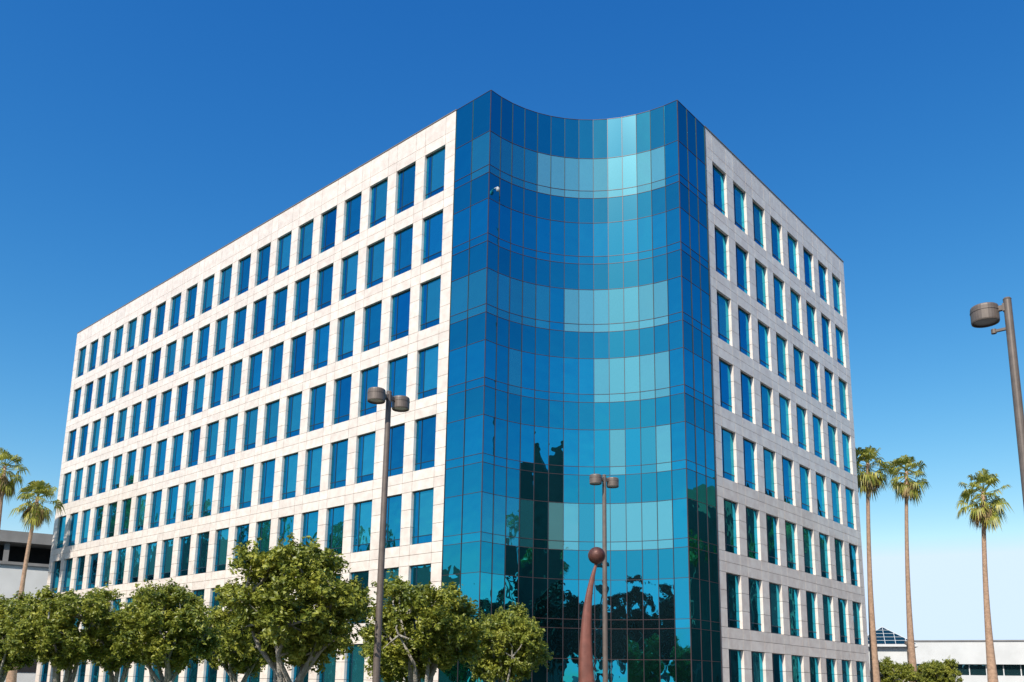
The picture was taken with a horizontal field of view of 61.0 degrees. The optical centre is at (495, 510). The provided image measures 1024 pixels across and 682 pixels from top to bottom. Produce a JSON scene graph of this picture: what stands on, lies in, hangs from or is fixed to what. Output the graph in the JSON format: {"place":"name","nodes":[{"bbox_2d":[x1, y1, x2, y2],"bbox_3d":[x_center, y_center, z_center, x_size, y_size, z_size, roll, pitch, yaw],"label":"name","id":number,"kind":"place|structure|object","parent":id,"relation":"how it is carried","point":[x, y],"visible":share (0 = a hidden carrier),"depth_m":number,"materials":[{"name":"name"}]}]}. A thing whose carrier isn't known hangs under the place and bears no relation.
{"place":"outdoors","nodes":[
{"label":"outdoors","id":0,"kind":"place"},
{"bbox_2d":[0,0,1023,639],"label":"sky","id":1,"kind":"structure","parent":0,"point":[140,140],"materials":[{"name":"blue"}]},
{"bbox_2d":[868,627,917,681],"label":"pyramid roof pavilion","id":2,"kind":"structure","parent":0,"point":[891,644],"depth_m":102.82,"materials":[{"name":"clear glass"}]},
{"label":"pavement","id":3,"kind":"structure","parent":0,"visible":0},
{"bbox_2d":[35,111,870,681],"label":"stone facade","id":4,"kind":"structure","parent":3,"relation":"on","point":[419,149],"depth_m":54.90,"materials":[{"name":"stone"}]},
{"bbox_2d":[41,147,861,681],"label":"window frames","id":5,"kind":"structure","parent":4,"relation":"attached to","point":[431,417],"depth_m":54.97,"materials":[{"name":"grey metal"}]},
{"bbox_2d":[41,148,863,681],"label":"windows","id":6,"kind":"structure","parent":4,"relation":"attached to","point":[427,428],"depth_m":54.58,"materials":[{"name":"blue glass"}]},
{"bbox_2d":[77,109,843,333],"bbox_3d":[-9.362,-19.868,62.297,67.223,0.060,23.366,-2,-12,14],"label":"stone coping","id":7,"kind":"object","parent":4,"relation":"on","point":[393,147],"visible":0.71,"depth_m":57.83,"materials":[{"name":"beige stone"}]},
{"bbox_2d":[438,90,722,681],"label":"curtain wall mullions","id":8,"kind":"object","parent":3,"relation":"on","point":[609,429],"visible":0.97,"depth_m":45.25,"materials":[{"name":"metal"}]},
{"bbox_2d":[439,91,721,681],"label":"curtain wall glass","id":9,"kind":"object","parent":8,"relation":"attached to","point":[632,603],"visible":0.96,"depth_m":45.32,"materials":[{"name":"blue glass"}]},
{"bbox_2d":[579,547,604,681],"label":"horn and ball sculpture","id":10,"kind":"object","parent":3,"relation":"on","point":[596,555],"visible":1,"depth_m":24.53,"materials":[{"name":"red metal"}]},
{"bbox_2d":[855,445,892,681],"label":"fan palm tree","id":11,"kind":"object","parent":3,"relation":"on","point":[869,482],"visible":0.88,"depth_m":64.61,"materials":[{"name":"plant"}]},
{"bbox_2d":[869,656,916,681],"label":"pruned round tree","id":12,"kind":"object","parent":3,"relation":"on","point":[889,671],"visible":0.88,"depth_m":65.52,"materials":[{"name":"green plant"}]},
{"bbox_2d":[919,656,963,681],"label":"pruned round tree","id":13,"kind":"object","parent":3,"relation":"on","point":[946,669],"visible":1,"depth_m":65.66,"materials":[{"name":"green plant"}]},
{"bbox_2d":[955,468,1013,681],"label":"fan palm tree","id":14,"kind":"object","parent":3,"relation":"on","point":[984,514],"visible":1,"depth_m":59.09,"materials":[{"name":"green plant"}]},
{"label":"lawn","id":15,"kind":"structure","parent":3,"relation":"on","visible":0},
{"bbox_2d":[0,447,29,526],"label":"fan palm tree","id":16,"kind":"object","parent":15,"relation":"on","point":[7,487],"visible":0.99,"depth_m":72.91,"materials":[{"name":"green plant"}]},
{"bbox_2d":[0,590,35,681],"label":"pruned round tree","id":17,"kind":"object","parent":15,"relation":"on","point":[7,664],"visible":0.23,"depth_m":36.94,"materials":[{"name":"green plant"}]},
{"bbox_2d":[6,480,65,681],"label":"fan palm tree","id":18,"kind":"object","parent":15,"relation":"on","point":[35,515],"visible":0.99,"depth_m":72.26,"materials":[{"name":"green plant"}]},
{"bbox_2d":[0,580,124,681],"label":"pruned round tree","id":19,"kind":"object","parent":15,"relation":"on","point":[46,628],"visible":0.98,"depth_m":32.83,"materials":[{"name":"green plant"}]},
{"bbox_2d":[81,608,158,681],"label":"pruned round tree","id":20,"kind":"object","parent":15,"relation":"on","point":[116,664],"visible":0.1,"depth_m":44.22,"materials":[{"name":"green plant"}]},
{"bbox_2d":[107,578,230,681],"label":"pruned round tree","id":21,"kind":"object","parent":15,"relation":"on","point":[178,645],"visible":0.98,"depth_m":32.98,"materials":[{"name":"green plant"}]},
{"bbox_2d":[200,605,271,681],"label":"pruned round tree","id":22,"kind":"object","parent":15,"relation":"on","point":[231,661],"visible":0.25,"depth_m":40.03,"materials":[{"name":"green plant"}]},
{"bbox_2d":[207,532,375,681],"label":"pruned round tree","id":23,"kind":"object","parent":15,"relation":"on","point":[276,619],"visible":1,"depth_m":22.43,"materials":[{"name":"green plant"}]},
{"bbox_2d":[367,387,409,681],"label":"street lamp","id":24,"kind":"object","parent":15,"relation":"on","point":[380,395],"visible":1,"depth_m":23.74,"materials":[{"name":"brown metal"}]},
{"bbox_2d":[358,621,424,681],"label":"pruned round tree","id":25,"kind":"object","parent":15,"relation":"on","point":[388,673],"visible":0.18,"depth_m":34.92,"materials":[{"name":"green plant"}]},
{"bbox_2d":[358,568,491,681],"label":"pruned round tree","id":26,"kind":"object","parent":15,"relation":"on","point":[447,627],"visible":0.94,"depth_m":27.57,"materials":[{"name":"green plant"}]},
{"bbox_2d":[467,602,553,681],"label":"pruned round tree","id":27,"kind":"object","parent":15,"relation":"on","point":[525,651],"visible":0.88,"depth_m":33.51,"materials":[{"name":"green plant"}]},
{"bbox_2d":[589,474,618,681],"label":"street lamp","id":28,"kind":"object","parent":15,"relation":"on","point":[600,479],"visible":1,"depth_m":32.44,"materials":[{"name":"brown metal"}]},
{"bbox_3d":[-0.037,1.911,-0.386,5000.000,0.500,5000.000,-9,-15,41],"label":"ground","id":29,"kind":"structure","parent":0,"visible":0},
{"bbox_2d":[0,530,52,681],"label":"parking structure","id":30,"kind":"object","parent":29,"relation":"on","point":[13,545],"visible":0.2,"depth_m":89.79,"materials":[{"name":"grey concrete"}]},
{"bbox_2d":[887,454,931,681],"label":"fan palm tree","id":31,"kind":"object","parent":29,"relation":"on","point":[907,488],"visible":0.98,"depth_m":76.46,"materials":[{"name":"green plant"}]},
{"bbox_2d":[915,660,942,681],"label":"pruned round tree","id":32,"kind":"object","parent":29,"relation":"on","point":[918,672],"visible":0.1,"depth_m":73.28,"materials":[{"name":"green plant"}]},
{"bbox_2d":[914,640,1023,681],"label":"white office building","id":33,"kind":"structure","parent":29,"relation":"on","point":[969,656],"depth_m":116.48,"materials":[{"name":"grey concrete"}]},
{"bbox_2d":[970,297,1023,506],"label":"street lamp","id":34,"kind":"object","parent":29,"relation":"on","point":[984,314],"visible":1,"depth_m":17.27,"materials":[{"name":"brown metal"}]}
]}

